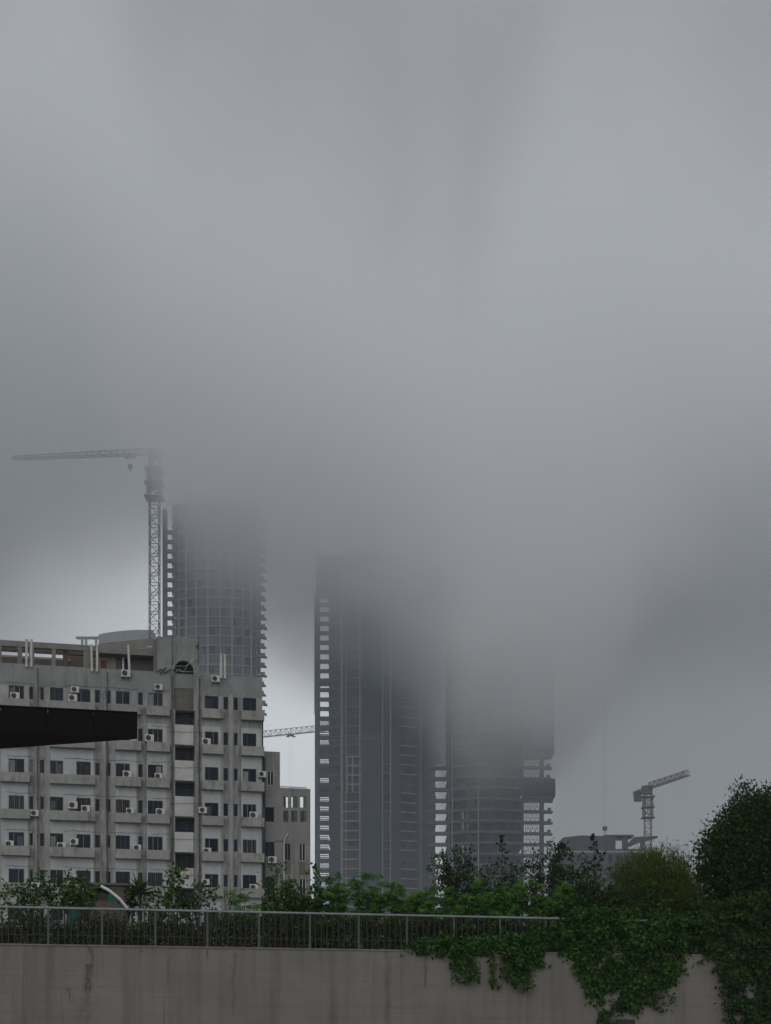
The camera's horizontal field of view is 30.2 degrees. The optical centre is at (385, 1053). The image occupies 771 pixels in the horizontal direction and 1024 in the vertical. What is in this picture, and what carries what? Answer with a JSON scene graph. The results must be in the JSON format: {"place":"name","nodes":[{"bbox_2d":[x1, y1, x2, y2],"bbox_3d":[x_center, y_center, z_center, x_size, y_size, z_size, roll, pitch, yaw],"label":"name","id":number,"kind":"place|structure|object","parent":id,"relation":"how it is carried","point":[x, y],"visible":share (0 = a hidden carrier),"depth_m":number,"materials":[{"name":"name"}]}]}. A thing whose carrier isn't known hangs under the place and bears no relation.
{"place":"outdoors","nodes":[
{"label":"outdoors","id":0,"kind":"place"},
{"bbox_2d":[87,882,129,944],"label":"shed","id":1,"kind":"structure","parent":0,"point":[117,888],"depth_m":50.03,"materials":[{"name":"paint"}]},
{"bbox_2d":[76,630,156,645],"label":"building","id":2,"kind":"structure","parent":0,"point":[125,635],"depth_m":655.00,"materials":[{"name":"concrete"}]},
{"bbox_2d":[0,633,263,946],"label":"apartment building","id":3,"kind":"structure","parent":0,"point":[184,711],"depth_m":119.55,"materials":[{"name":"concrete"}]},
{"bbox_2d":[9,685,23,698],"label":"window","id":4,"kind":"structure","parent":3,"relation":"in","point":[20,689],"depth_m":117.40,"materials":[{"name":"glass"}]},
{"bbox_2d":[9,759,23,771],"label":"window","id":5,"kind":"structure","parent":3,"relation":"in","point":[15,765],"depth_m":117.34,"materials":[{"name":"grey glass"}]},
{"bbox_2d":[9,795,23,808],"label":"window","id":6,"kind":"structure","parent":3,"relation":"in","point":[15,802],"depth_m":117.34,"materials":[{"name":"glass"}]},
{"bbox_2d":[9,832,23,845],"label":"window","id":7,"kind":"structure","parent":3,"relation":"in","point":[18,837],"depth_m":117.40,"materials":[{"name":"glass"}]},
{"bbox_2d":[9,869,23,882],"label":"window","id":8,"kind":"structure","parent":3,"relation":"in","point":[15,875],"depth_m":117.40,"materials":[{"name":"glass"}]},
{"bbox_2d":[50,688,62,700],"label":"window","id":9,"kind":"structure","parent":3,"relation":"in","point":[55,693],"depth_m":118.03,"materials":[{"name":"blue glass"}]},
{"bbox_2d":[50,760,62,773],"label":"window","id":10,"kind":"structure","parent":3,"relation":"in","point":[56,767],"depth_m":118.06,"materials":[{"name":"glass"}]},
{"bbox_2d":[50,797,62,810],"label":"window","id":11,"kind":"structure","parent":3,"relation":"in","point":[56,803],"depth_m":118.06,"materials":[{"name":"grey glass"}]},
{"bbox_2d":[50,833,62,846],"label":"window","id":12,"kind":"structure","parent":3,"relation":"in","point":[54,838],"depth_m":118.03,"materials":[{"name":"grey glass"}]},
{"bbox_2d":[50,870,62,883],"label":"window","id":13,"kind":"structure","parent":3,"relation":"in","point":[52,872],"depth_m":118.06,"materials":[{"name":"glass"}]},
{"bbox_2d":[76,689,90,701],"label":"window","id":14,"kind":"structure","parent":3,"relation":"in","point":[84,695],"depth_m":118.58,"materials":[{"name":"glass"}]},
{"bbox_2d":[76,762,90,774],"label":"window","id":15,"kind":"structure","parent":3,"relation":"in","point":[84,767],"depth_m":118.55,"materials":[{"name":"grey glass"}]},
{"bbox_2d":[76,798,90,811],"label":"window","id":16,"kind":"structure","parent":3,"relation":"in","point":[82,801],"depth_m":118.55,"materials":[{"name":"black glass"}]},
{"bbox_2d":[76,834,90,847],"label":"window","id":17,"kind":"structure","parent":3,"relation":"in","point":[84,839],"depth_m":118.58,"materials":[{"name":"glass"}]},
{"bbox_2d":[76,870,90,883],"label":"window","id":18,"kind":"structure","parent":3,"relation":"in","point":[88,874],"depth_m":118.58,"materials":[{"name":"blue glass"}]},
{"bbox_2d":[116,691,129,703],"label":"window","id":19,"kind":"structure","parent":3,"relation":"in","point":[122,697],"depth_m":119.22,"materials":[{"name":"glass"}]},
{"bbox_2d":[116,763,129,775],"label":"window","id":20,"kind":"structure","parent":3,"relation":"in","point":[120,767],"depth_m":119.22,"materials":[{"name":"glass"}]},
{"bbox_2d":[116,799,129,812],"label":"window","id":21,"kind":"structure","parent":3,"relation":"in","point":[121,805],"depth_m":119.22,"materials":[{"name":"glass"}]},
{"bbox_2d":[116,835,129,848],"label":"window","id":22,"kind":"structure","parent":3,"relation":"in","point":[122,842],"depth_m":119.25,"materials":[{"name":"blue glass"}]},
{"bbox_2d":[116,872,129,882],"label":"window","id":23,"kind":"structure","parent":3,"relation":"in","point":[121,877],"depth_m":119.22,"materials":[{"name":"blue glass"}]},
{"bbox_2d":[148,693,162,705],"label":"window","id":24,"kind":"structure","parent":3,"relation":"in","point":[155,699],"depth_m":119.83,"materials":[{"name":"glass"}]},
{"bbox_2d":[148,729,162,741],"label":"window","id":25,"kind":"structure","parent":3,"relation":"in","point":[158,733],"depth_m":119.86,"materials":[{"name":"glass"}]},
{"bbox_2d":[148,765,162,777],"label":"window","id":26,"kind":"structure","parent":3,"relation":"in","point":[152,769],"depth_m":119.82,"materials":[{"name":"blue glass"}]},
{"bbox_2d":[148,801,162,813],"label":"window","id":27,"kind":"structure","parent":3,"relation":"in","point":[152,805],"depth_m":119.80,"materials":[{"name":"grey glass"}]},
{"bbox_2d":[148,836,162,849],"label":"window","id":28,"kind":"structure","parent":3,"relation":"in","point":[154,843],"depth_m":119.83,"materials":[{"name":"glass"}]},
{"bbox_2d":[148,872,162,885],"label":"window","id":29,"kind":"structure","parent":3,"relation":"in","point":[155,877],"depth_m":119.83,"materials":[{"name":"glass"}]},
{"bbox_2d":[174,662,192,673],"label":"arch window","id":30,"kind":"structure","parent":3,"relation":"in","point":[181,665],"depth_m":121.13,"materials":[{"name":"glass"}]},
{"bbox_2d":[176,714,193,725],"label":"stair window","id":31,"kind":"structure","parent":3,"relation":"in","point":[182,719],"depth_m":121.24,"materials":[{"name":"black glass"}]},
{"bbox_2d":[176,749,193,760],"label":"stair window","id":32,"kind":"structure","parent":3,"relation":"in","point":[186,755],"depth_m":121.24,"materials":[{"name":"black glass"}]},
{"bbox_2d":[176,785,193,796],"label":"stair window","id":33,"kind":"structure","parent":3,"relation":"in","point":[181,790],"depth_m":121.24,"materials":[{"name":"black glass"}]},
{"bbox_2d":[176,820,193,832],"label":"stair window","id":34,"kind":"structure","parent":3,"relation":"in","point":[181,825],"depth_m":121.22,"materials":[{"name":"black glass"}]},
{"bbox_2d":[176,856,193,867],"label":"stair window","id":35,"kind":"structure","parent":3,"relation":"in","point":[188,861],"depth_m":121.24,"materials":[{"name":"black glass"}]},
{"bbox_2d":[205,696,217,708],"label":"window","id":36,"kind":"structure","parent":3,"relation":"in","point":[211,702],"depth_m":120.83,"materials":[{"name":"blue glass"}]},
{"bbox_2d":[205,732,217,744],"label":"window","id":37,"kind":"structure","parent":3,"relation":"in","point":[213,735],"depth_m":120.86,"materials":[{"name":"glass"}]},
{"bbox_2d":[205,767,217,779],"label":"window","id":38,"kind":"structure","parent":3,"relation":"in","point":[211,773],"depth_m":120.86,"materials":[{"name":"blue glass"}]},
{"bbox_2d":[205,803,217,815],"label":"window","id":39,"kind":"structure","parent":3,"relation":"in","point":[212,808],"depth_m":120.86,"materials":[{"name":"grey glass"}]},
{"bbox_2d":[205,838,217,851],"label":"window","id":40,"kind":"structure","parent":3,"relation":"in","point":[209,843],"depth_m":120.86,"materials":[{"name":"glass"}]},
{"bbox_2d":[205,874,217,887],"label":"window","id":41,"kind":"structure","parent":3,"relation":"in","point":[207,876],"depth_m":120.86,"materials":[{"name":"glass"}]},
{"bbox_2d":[243,698,255,710],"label":"window","id":42,"kind":"structure","parent":3,"relation":"in","point":[249,704],"depth_m":121.54,"materials":[{"name":"blue glass"}]},
{"bbox_2d":[243,733,255,745],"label":"window","id":43,"kind":"structure","parent":3,"relation":"in","point":[248,739],"depth_m":121.54,"materials":[{"name":"blue glass"}]},
{"bbox_2d":[243,769,255,781],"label":"window","id":44,"kind":"structure","parent":3,"relation":"in","point":[249,775],"depth_m":121.54,"materials":[{"name":"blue glass"}]},
{"bbox_2d":[243,804,255,816],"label":"window","id":45,"kind":"structure","parent":3,"relation":"in","point":[247,808],"depth_m":121.50,"materials":[{"name":"glass"}]},
{"bbox_2d":[243,840,255,852],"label":"window","id":46,"kind":"structure","parent":3,"relation":"in","point":[249,846],"depth_m":121.54,"materials":[{"name":"glass"}]},
{"bbox_2d":[243,875,255,887],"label":"window","id":47,"kind":"structure","parent":3,"relation":"in","point":[247,879],"depth_m":121.51,"materials":[{"name":"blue glass"}]},
{"bbox_2d":[162,497,267,715],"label":"tower under construction","id":48,"kind":"structure","parent":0,"point":[216,571],"depth_m":520.91,"materials":[{"name":"stone"}]},
{"bbox_2d":[263,751,309,947],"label":"annex building","id":49,"kind":"structure","parent":0,"point":[286,834],"depth_m":123.05,"materials":[{"name":"concrete"}]},
{"bbox_2d":[265,807,273,821],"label":"window","id":50,"kind":"structure","parent":49,"relation":"in","point":[269,811],"depth_m":122.85,"materials":[{"name":"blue glass"}]},
{"bbox_2d":[265,842,273,856],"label":"window","id":51,"kind":"structure","parent":49,"relation":"in","point":[269,846],"depth_m":122.82,"materials":[{"name":"blue glass"}]},
{"bbox_2d":[299,843,304,860],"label":"window","id":52,"kind":"structure","parent":49,"relation":"in","point":[301,845],"depth_m":123.42,"materials":[{"name":"grey glass"}]},
{"bbox_2d":[314,548,446,948],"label":"tower under construction","id":53,"kind":"structure","parent":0,"point":[380,746],"depth_m":532.07,"materials":[{"name":"stone"}]},
{"bbox_2d":[0,0,770,925],"label":"sky","id":54,"kind":"structure","parent":0,"point":[347,256],"materials":[{"name":"grey"}]},
{"bbox_2d":[428,633,554,933],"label":"tower under construction","id":55,"kind":"structure","parent":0,"point":[499,714],"depth_m":462.05,"materials":[{"name":"stone"}]},
{"bbox_2d":[504,443,641,833],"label":"tower crane","id":56,"kind":"object","parent":55,"relation":"on","point":[529,457],"visible":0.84,"depth_m":475.09,"materials":[{"name":"metal"}]},
{"bbox_2d":[550,835,657,949],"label":"building","id":57,"kind":"structure","parent":0,"point":[579,844],"depth_m":400.00,"materials":[{"name":"concrete"}]},
{"bbox_3d":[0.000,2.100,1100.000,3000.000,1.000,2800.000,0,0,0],"label":"ground","id":58,"kind":"structure","parent":0,"visible":0},
{"bbox_2d":[0,705,137,748],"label":"canopy","id":59,"kind":"object","parent":58,"relation":"on","point":[26,726],"visible":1,"depth_m":20.23,"materials":[{"name":"metal"}]},
{"bbox_2d":[12,447,202,638],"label":"tower crane","id":60,"kind":"object","parent":58,"relation":"on","point":[153,455],"visible":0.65,"depth_m":520.22,"materials":[{"name":"metal"}]},
{"bbox_2d":[263,726,325,760],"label":"tower crane","id":61,"kind":"object","parent":58,"relation":"on","point":[291,733],"visible":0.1,"depth_m":618.54,"materials":[{"name":"metal"}]},
{"bbox_2d":[0,943,770,1023],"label":"retaining wall","id":62,"kind":"structure","parent":58,"relation":"on","point":[80,984],"depth_m":41.81,"materials":[{"name":"concrete"}]},
{"bbox_2d":[0,906,700,953],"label":"railing","id":63,"kind":"object","parent":62,"relation":"on","point":[545,919],"visible":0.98,"depth_m":41.68,"materials":[{"name":"grey metal"}]},
{"bbox_2d":[447,945,481,984],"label":"creeper","id":64,"kind":"object","parent":62,"relation":"attached to","point":[455,956],"visible":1,"depth_m":42.69,"materials":[{"name":"green plant"}]},
{"bbox_2d":[400,921,571,959],"bbox_3d":[3.073,-3.401,42.941,5.420,1.280,0.571,0,0,-12],"label":"creeper","id":65,"kind":"object","parent":62,"relation":"attached to","point":[475,944],"visible":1,"depth_m":42.94,"materials":[{"name":"green plant"}]},
{"bbox_2d":[486,949,501,991],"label":"creeper","id":66,"kind":"object","parent":62,"relation":"attached to","point":[492,971],"visible":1,"depth_m":42.94,"materials":[{"name":"green plant"}]},
{"bbox_2d":[497,943,552,992],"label":"creeper","id":67,"kind":"object","parent":62,"relation":"attached to","point":[520,968],"visible":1,"depth_m":43.00,"materials":[{"name":"green plant"}]},
{"bbox_2d":[556,940,616,995],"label":"creeper","id":68,"kind":"object","parent":62,"relation":"attached to","point":[597,960],"visible":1,"depth_m":43.66,"materials":[{"name":"green plant"}]},
{"bbox_2d":[549,904,721,1021],"bbox_3d":[7.817,-2.690,43.902,5.737,3.777,1.041,0,0,-12],"label":"creeper","id":69,"kind":"object","parent":62,"relation":"attached to","point":[664,923],"visible":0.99,"depth_m":43.86,"materials":[{"name":"green plant"}]},
{"bbox_2d":[596,1011,614,1023],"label":"creeper","id":70,"kind":"object","parent":69,"relation":"hanging from","point":[603,1020],"visible":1,"depth_m":43.68,"materials":[{"name":"green plant"}]},
{"bbox_2d":[651,966,682,1013],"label":"creeper","id":71,"kind":"object","parent":62,"relation":"attached to","point":[667,981],"visible":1,"depth_m":44.10,"materials":[{"name":"green plant"}]},
{"bbox_2d":[702,886,770,1023],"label":"creeper","id":72,"kind":"object","parent":62,"relation":"attached to","point":[740,934],"visible":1,"depth_m":44.56,"materials":[{"name":"green plant"}]},
{"bbox_2d":[633,770,689,852],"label":"tower crane","id":73,"kind":"object","parent":58,"relation":"on","point":[646,790],"visible":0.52,"depth_m":448.74,"materials":[{"name":"metal"}]},
{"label":"terrace","id":74,"kind":"structure","parent":58,"relation":"on","visible":0},
{"bbox_2d":[0,878,37,942],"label":"shrub","id":75,"kind":"object","parent":74,"relation":"on","point":[23,895],"visible":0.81,"depth_m":41.23,"materials":[{"name":"green plant"}]},
{"bbox_2d":[8,869,54,943],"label":"shrub","id":76,"kind":"object","parent":74,"relation":"on","point":[34,899],"visible":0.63,"depth_m":41.68,"materials":[{"name":"green plant"}]},
{"bbox_2d":[35,867,89,943],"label":"shrub","id":77,"kind":"object","parent":74,"relation":"on","point":[65,900],"visible":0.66,"depth_m":42.02,"materials":[{"name":"green plant"}]},
{"bbox_2d":[59,868,102,944],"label":"shrub","id":78,"kind":"object","parent":74,"relation":"on","point":[80,897],"visible":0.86,"depth_m":41.29,"materials":[{"name":"green plant"}]},
{"bbox_2d":[67,885,128,942],"bbox_3d":[-8.640,-3.943,42.957,1.807,2.066,1.669,0,0,-10],"label":"shelter","id":79,"kind":"object","parent":74,"relation":"on","point":[107,895],"visible":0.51,"depth_m":42.27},
{"bbox_2d":[118,888,144,942],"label":"shrub","id":80,"kind":"object","parent":74,"relation":"on","point":[130,904],"visible":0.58,"depth_m":42.86,"materials":[{"name":"green plant"}]},
{"bbox_2d":[123,872,160,945],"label":"yucca","id":81,"kind":"object","parent":74,"relation":"on","point":[139,886],"visible":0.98,"depth_m":42.05,"materials":[{"name":"green plant"}]},
{"bbox_2d":[135,882,179,945],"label":"shrub","id":82,"kind":"object","parent":74,"relation":"on","point":[158,907],"visible":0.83,"depth_m":42.33,"materials":[{"name":"green plant"}]},
{"bbox_2d":[161,860,188,944],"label":"shrub","id":83,"kind":"object","parent":74,"relation":"on","point":[179,876],"visible":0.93,"depth_m":42.22,"materials":[{"name":"green plant"}]},
{"bbox_2d":[167,878,222,945],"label":"shrub","id":84,"kind":"object","parent":74,"relation":"on","point":[185,905],"visible":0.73,"depth_m":42.85,"materials":[{"name":"green plant"}]},
{"bbox_2d":[214,889,263,944],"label":"shrub","id":85,"kind":"object","parent":74,"relation":"on","point":[236,901],"visible":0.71,"depth_m":42.67,"materials":[{"name":"green plant"}]},
{"bbox_2d":[256,861,305,947],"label":"shrub","id":86,"kind":"object","parent":74,"relation":"on","point":[280,892],"visible":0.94,"depth_m":43.00,"materials":[{"name":"green plant"}]},
{"bbox_2d":[254,877,316,947],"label":"shrub","id":87,"kind":"object","parent":74,"relation":"on","point":[294,908],"visible":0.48,"depth_m":43.42,"materials":[{"name":"green plant"}]},
{"bbox_2d":[305,862,325,947],"bbox_3d":[-2.139,-4.354,43.227,0.647,2.891,0.618,0,0,17],"label":"tree","id":88,"kind":"object","parent":74,"relation":"on","point":[316,877],"visible":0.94,"depth_m":43.20,"materials":[{"name":"green plant"}]},
{"bbox_2d":[293,883,342,947],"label":"shrub","id":89,"kind":"object","parent":74,"relation":"on","point":[319,905],"visible":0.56,"depth_m":43.42,"materials":[{"name":"green plant"}]},
{"bbox_2d":[319,871,360,948],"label":"cassava plant","id":90,"kind":"object","parent":74,"relation":"on","point":[340,902],"visible":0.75,"depth_m":43.52,"materials":[{"name":"green plant"}]},
{"bbox_2d":[348,870,390,948],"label":"cassava plant","id":91,"kind":"object","parent":74,"relation":"on","point":[377,899],"visible":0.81,"depth_m":43.60,"materials":[{"name":"green plant"}]},
{"bbox_2d":[0,909,770,954],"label":"undergrowth","id":92,"kind":"object","parent":74,"relation":"on","point":[165,933],"depth_m":42.49,"materials":[{"name":"green plant"}]},
{"bbox_2d":[371,880,417,949],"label":"cassava plant","id":93,"kind":"object","parent":74,"relation":"on","point":[396,907],"visible":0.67,"depth_m":43.85,"materials":[{"name":"green plant"}]},
{"bbox_2d":[399,891,438,943],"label":"shrub","id":94,"kind":"object","parent":74,"relation":"on","point":[416,911],"visible":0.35,"depth_m":44.29,"materials":[{"name":"green plant"}]},
{"bbox_2d":[414,885,464,945],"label":"shrub","id":95,"kind":"object","parent":74,"relation":"on","point":[443,909],"visible":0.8,"depth_m":43.76,"materials":[{"name":"green plant"}]},
{"bbox_2d":[426,843,488,943],"bbox_3d":[2.293,-4.754,44.907,2.120,3.700,1.972,0,0,-9],"label":"shrub","id":96,"kind":"object","parent":74,"relation":"on","point":[445,879],"visible":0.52,"depth_m":44.71,"materials":[{"name":"green plant"}]},
{"bbox_2d":[444,877,515,939],"bbox_3d":[2.754,-4.168,44.146,2.650,2.531,1.999,0,0,8],"label":"shrub","id":97,"kind":"object","parent":74,"relation":"on","point":[470,909],"visible":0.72,"depth_m":43.84,"materials":[{"name":"green plant"}]},
{"bbox_2d":[479,882,528,946],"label":"shrub","id":98,"kind":"object","parent":74,"relation":"on","point":[490,911],"visible":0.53,"depth_m":44.18,"materials":[{"name":"green plant"}]},
{"bbox_2d":[478,855,531,932],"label":"shrub","id":99,"kind":"object","parent":74,"relation":"on","point":[506,879],"visible":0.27,"depth_m":45.38,"materials":[{"name":"green plant"}]},
{"bbox_2d":[496,878,568,933],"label":"shrub","id":100,"kind":"object","parent":74,"relation":"on","point":[527,910],"visible":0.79,"depth_m":44.30,"materials":[{"name":"green plant"}]},
{"bbox_2d":[516,838,582,926],"bbox_3d":[5.233,-4.890,45.675,2.174,3.971,1.770,0,0,11],"label":"shrub","id":101,"kind":"object","parent":74,"relation":"on","point":[553,879],"visible":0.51,"depth_m":45.42,"materials":[{"name":"green plant"}]},
{"bbox_2d":[535,880,588,921],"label":"shrub","id":102,"kind":"object","parent":74,"relation":"on","point":[569,889],"visible":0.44,"depth_m":44.52,"materials":[{"name":"green plant"}]},
{"bbox_2d":[558,851,613,903],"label":"shrub","id":103,"kind":"object","parent":74,"relation":"on","point":[579,875],"visible":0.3,"depth_m":45.66,"materials":[{"name":"green plant"}]},
{"bbox_2d":[559,875,624,946],"bbox_3d":[6.336,-4.194,44.898,2.466,2.728,2.449,0,0,-38],"label":"shrub","id":104,"kind":"object","parent":74,"relation":"on","point":[590,900],"visible":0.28,"depth_m":44.43,"materials":[{"name":"green plant"}]},
{"bbox_2d":[588,833,611,895],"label":"seed stalk","id":105,"kind":"object","parent":74,"relation":"on","point":[592,837],"visible":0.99,"depth_m":45.00,"materials":[{"name":"black plant"}]},
{"bbox_2d":[603,876,674,950],"bbox_3d":[7.942,-4.258,45.084,2.702,2.714,2.348,0,0,15],"label":"shrub","id":106,"kind":"object","parent":74,"relation":"on","point":[655,903],"visible":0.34,"depth_m":44.74,"materials":[{"name":"green plant"}]},
{"bbox_2d":[603,838,704,917],"bbox_3d":[8.630,-4.959,46.698,3.766,4.116,3.047,0,0,1],"label":"olive bush","id":107,"kind":"object","parent":74,"relation":"on","point":[652,866],"visible":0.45,"depth_m":46.21,"materials":[{"name":"green plant"}]},
{"bbox_2d":[661,863,712,939],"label":"olive bush","id":108,"kind":"object","parent":74,"relation":"on","point":[693,895],"visible":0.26,"depth_m":46.25,"materials":[{"name":"green plant"}]},
{"bbox_2d":[676,892,732,953],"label":"shrub","id":109,"kind":"object","parent":74,"relation":"on","point":[693,908],"visible":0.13,"depth_m":45.39,"materials":[{"name":"green plant"}]},
{"bbox_2d":[684,774,770,943],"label":"tree","id":110,"kind":"object","parent":74,"relation":"on","point":[740,841],"visible":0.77,"depth_m":45.94,"materials":[{"name":"green plant"}]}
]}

